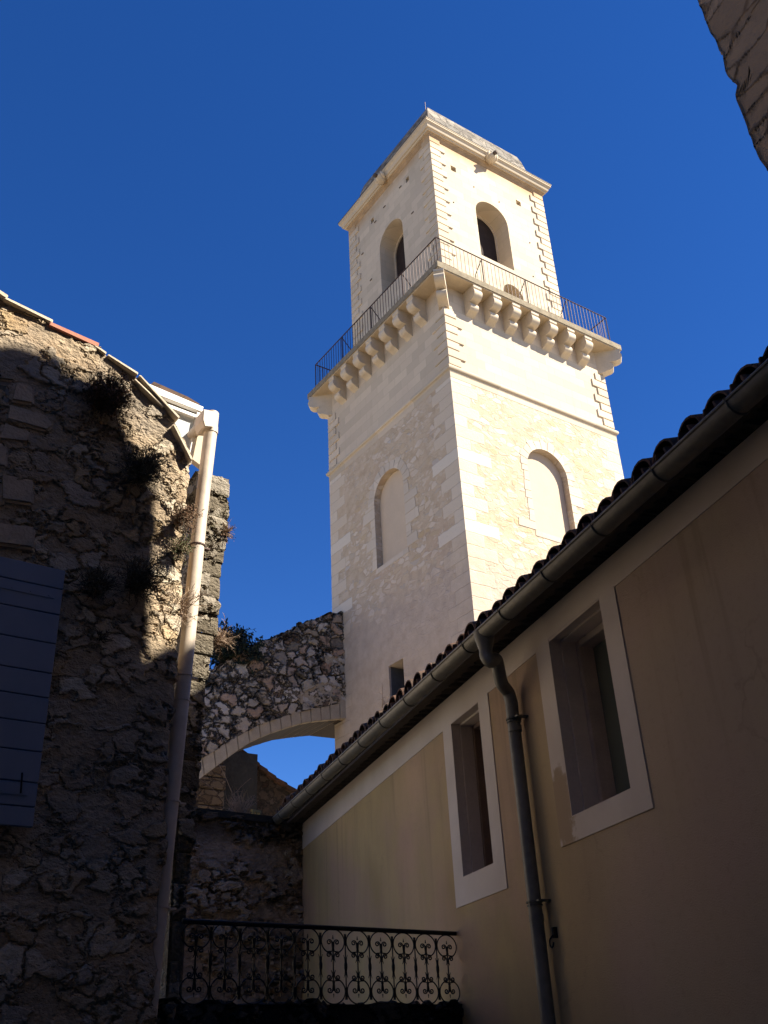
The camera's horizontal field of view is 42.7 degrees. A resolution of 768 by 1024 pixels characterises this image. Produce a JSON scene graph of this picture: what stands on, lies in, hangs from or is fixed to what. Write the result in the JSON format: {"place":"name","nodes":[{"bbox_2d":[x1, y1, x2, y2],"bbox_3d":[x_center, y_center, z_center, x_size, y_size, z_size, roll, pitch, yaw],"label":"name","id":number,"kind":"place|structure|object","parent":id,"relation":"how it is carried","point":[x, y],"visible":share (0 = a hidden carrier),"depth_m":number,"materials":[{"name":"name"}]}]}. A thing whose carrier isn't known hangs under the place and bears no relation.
{"place":"outdoors","nodes":[
{"label":"outdoors","id":0,"kind":"place"},
{"bbox_2d":[0,290,218,1023],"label":"rubble house","id":1,"kind":"structure","parent":0,"point":[92,732],"depth_m":6.55,"materials":[{"name":"beige stone"}]},
{"bbox_2d":[0,381,10,411],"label":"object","id":2,"kind":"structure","parent":1,"relation":"in","point":[2,387],"depth_m":7.10,"materials":[{"name":"green plant"}]},
{"bbox_2d":[64,559,127,606],"bbox_3d":[-1.986,0.490,6.789,0.428,0.399,0.328,12,-33,-25],"label":"plant","id":3,"kind":"object","parent":1,"relation":"attached to","point":[97,584],"visible":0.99,"depth_m":6.76,"materials":[{"name":"green plant"}]},
{"bbox_2d":[96,629,115,642],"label":"plant","id":4,"kind":"object","parent":1,"relation":"attached to","point":[101,637],"visible":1,"depth_m":6.68,"materials":[{"name":"green plant"}]},
{"bbox_2d":[73,366,146,441],"bbox_3d":[-2.148,-0.866,7.554,0.612,0.580,0.564,-3,-30,0],"label":"plant","id":5,"kind":"object","parent":1,"relation":"attached to","point":[112,396],"visible":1,"depth_m":7.46,"materials":[{"name":"green plant"}]},
{"bbox_2d":[101,439,175,501],"bbox_3d":[-1.816,-0.328,7.410,0.506,0.524,0.499,-22,-35,30],"label":"plant","id":6,"kind":"object","parent":1,"relation":"attached to","point":[143,469],"visible":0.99,"depth_m":7.37,"materials":[{"name":"green plant"}]},
{"bbox_2d":[108,548,180,621],"bbox_3d":[-1.734,0.515,6.985,0.571,0.550,0.457,-3,-30,0],"label":"plant","id":7,"kind":"object","parent":1,"relation":"attached to","point":[141,579],"visible":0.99,"depth_m":6.96,"materials":[{"name":"green plant"}]},
{"bbox_2d":[163,531,195,564],"bbox_3d":[-1.509,0.266,7.374,0.214,0.278,0.281,-12,-31,15],"label":"plant","id":8,"kind":"object","parent":1,"relation":"attached to","point":[182,547],"visible":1,"depth_m":7.34,"materials":[{"name":"green plant"}]},
{"bbox_2d":[167,499,203,534],"bbox_3d":[-1.540,0.033,7.476,0.311,0.347,0.266,-14,-31,19],"label":"plant","id":9,"kind":"object","parent":1,"relation":"attached to","point":[182,517],"visible":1,"depth_m":7.46,"materials":[{"name":"brown plant"}]},
{"bbox_2d":[162,583,212,641],"bbox_3d":[-1.501,0.699,7.257,0.472,0.478,0.426,-10,-30,13],"label":"bare creeper","id":10,"kind":"object","parent":1,"relation":"attached to","point":[183,606],"visible":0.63,"depth_m":7.28,"materials":[{"name":"beige plant"}]},
{"bbox_2d":[0,0,767,788],"label":"sky","id":11,"kind":"structure","parent":0,"point":[178,178],"materials":[{"name":"blue"}]},
{"bbox_2d":[307,105,623,749],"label":"bell tower","id":12,"kind":"structure","parent":0,"point":[457,397],"depth_m":28.95,"materials":[{"name":"beige stone"}]},
{"bbox_2d":[199,611,345,778],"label":"stone arch","id":13,"kind":"structure","parent":12,"relation":"attached to","point":[294,685],"depth_m":26.54,"materials":[{"name":"grey stone"}]},
{"bbox_2d":[209,618,266,673],"bbox_3d":[-4.147,3.819,26.530,2.041,1.926,1.938,-3,-30,0],"label":"plant","id":14,"kind":"object","parent":13,"relation":"on","point":[242,642],"visible":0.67,"depth_m":26.16,"materials":[{"name":"green plant"}]},
{"label":"ground","id":15,"kind":"structure","parent":0,"visible":0},
{"bbox_2d":[159,471,229,1018],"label":"mossy pillar","id":16,"kind":"structure","parent":15,"relation":"on","point":[185,842],"depth_m":7.68,"materials":[{"name":"stone"}]},
{"bbox_2d":[216,520,234,543],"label":"pillar weeds","id":17,"kind":"object","parent":16,"relation":"attached to","point":[227,532],"visible":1,"depth_m":8.61,"materials":[{"name":"brown plant"}]},
{"bbox_2d":[213,613,239,660],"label":"pillar weeds","id":18,"kind":"object","parent":16,"relation":"attached to","point":[218,641],"visible":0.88,"depth_m":8.24,"materials":[{"name":"brown plant"}]},
{"bbox_2d":[181,808,303,1003],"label":"closing wall","id":19,"kind":"structure","parent":15,"relation":"on","point":[246,867],"depth_m":12.71,"materials":[{"name":"stone"}]},
{"bbox_2d":[222,786,255,813],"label":"dry weeds","id":20,"kind":"object","parent":19,"relation":"on","point":[237,805],"visible":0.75,"depth_m":13.43,"materials":[{"name":"brown plant"}]},
{"bbox_2d":[251,809,260,814],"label":"dry weeds","id":21,"kind":"object","parent":19,"relation":"on","point":[256,811],"visible":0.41,"depth_m":13.60,"materials":[{"name":"brown plant"}]},
{"bbox_2d":[196,750,296,817],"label":"gabled house","id":22,"kind":"structure","parent":15,"relation":"on","point":[270,791],"depth_m":28.76,"materials":[{"name":"stone"}]},
{"bbox_2d":[156,998,463,1023],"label":"stone terrace","id":23,"kind":"structure","parent":15,"relation":"on","point":[318,1011],"depth_m":7.27,"materials":[{"name":"grey stone"}]},
{"bbox_2d":[179,918,459,1005],"bbox_3d":[-0.391,3.483,7.572,2.658,0.571,0.028,20,-37,-35],"label":"iron railing","id":24,"kind":"object","parent":23,"relation":"on","point":[261,925],"visible":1,"depth_m":7.49,"materials":[{"name":"black metal"}]},
{"bbox_2d":[272,346,767,1023],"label":"rendered house","id":25,"kind":"structure","parent":15,"relation":"on","point":[542,788],"depth_m":6.70,"materials":[{"name":"paint"}]},
{"bbox_2d":[380,686,390,707],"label":"gutter sprig","id":26,"kind":"object","parent":25,"relation":"on","point":[384,697],"visible":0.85,"depth_m":10.29,"materials":[{"name":"plant"}]},
{"bbox_2d":[443,693,507,907],"bbox_3d":[0.948,2.478,8.558,0.409,1.675,1.030,7,-31,-18],"label":"window","id":27,"kind":"structure","parent":25,"relation":"in","point":[478,855],"depth_m":8.64,"materials":[{"name":"paint"}]},
{"bbox_2d":[536,586,653,846],"bbox_3d":[1.613,1.421,6.941,0.429,1.600,1.190,7,-31,-18],"label":"window","id":28,"kind":"structure","parent":25,"relation":"in","point":[600,777],"depth_m":7.09,"materials":[{"name":"paint"}]},
{"bbox_2d":[698,0,767,170],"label":"tall stone house","id":29,"kind":"structure","parent":15,"relation":"on","point":[738,29],"depth_m":8.24,"materials":[{"name":"stone"}]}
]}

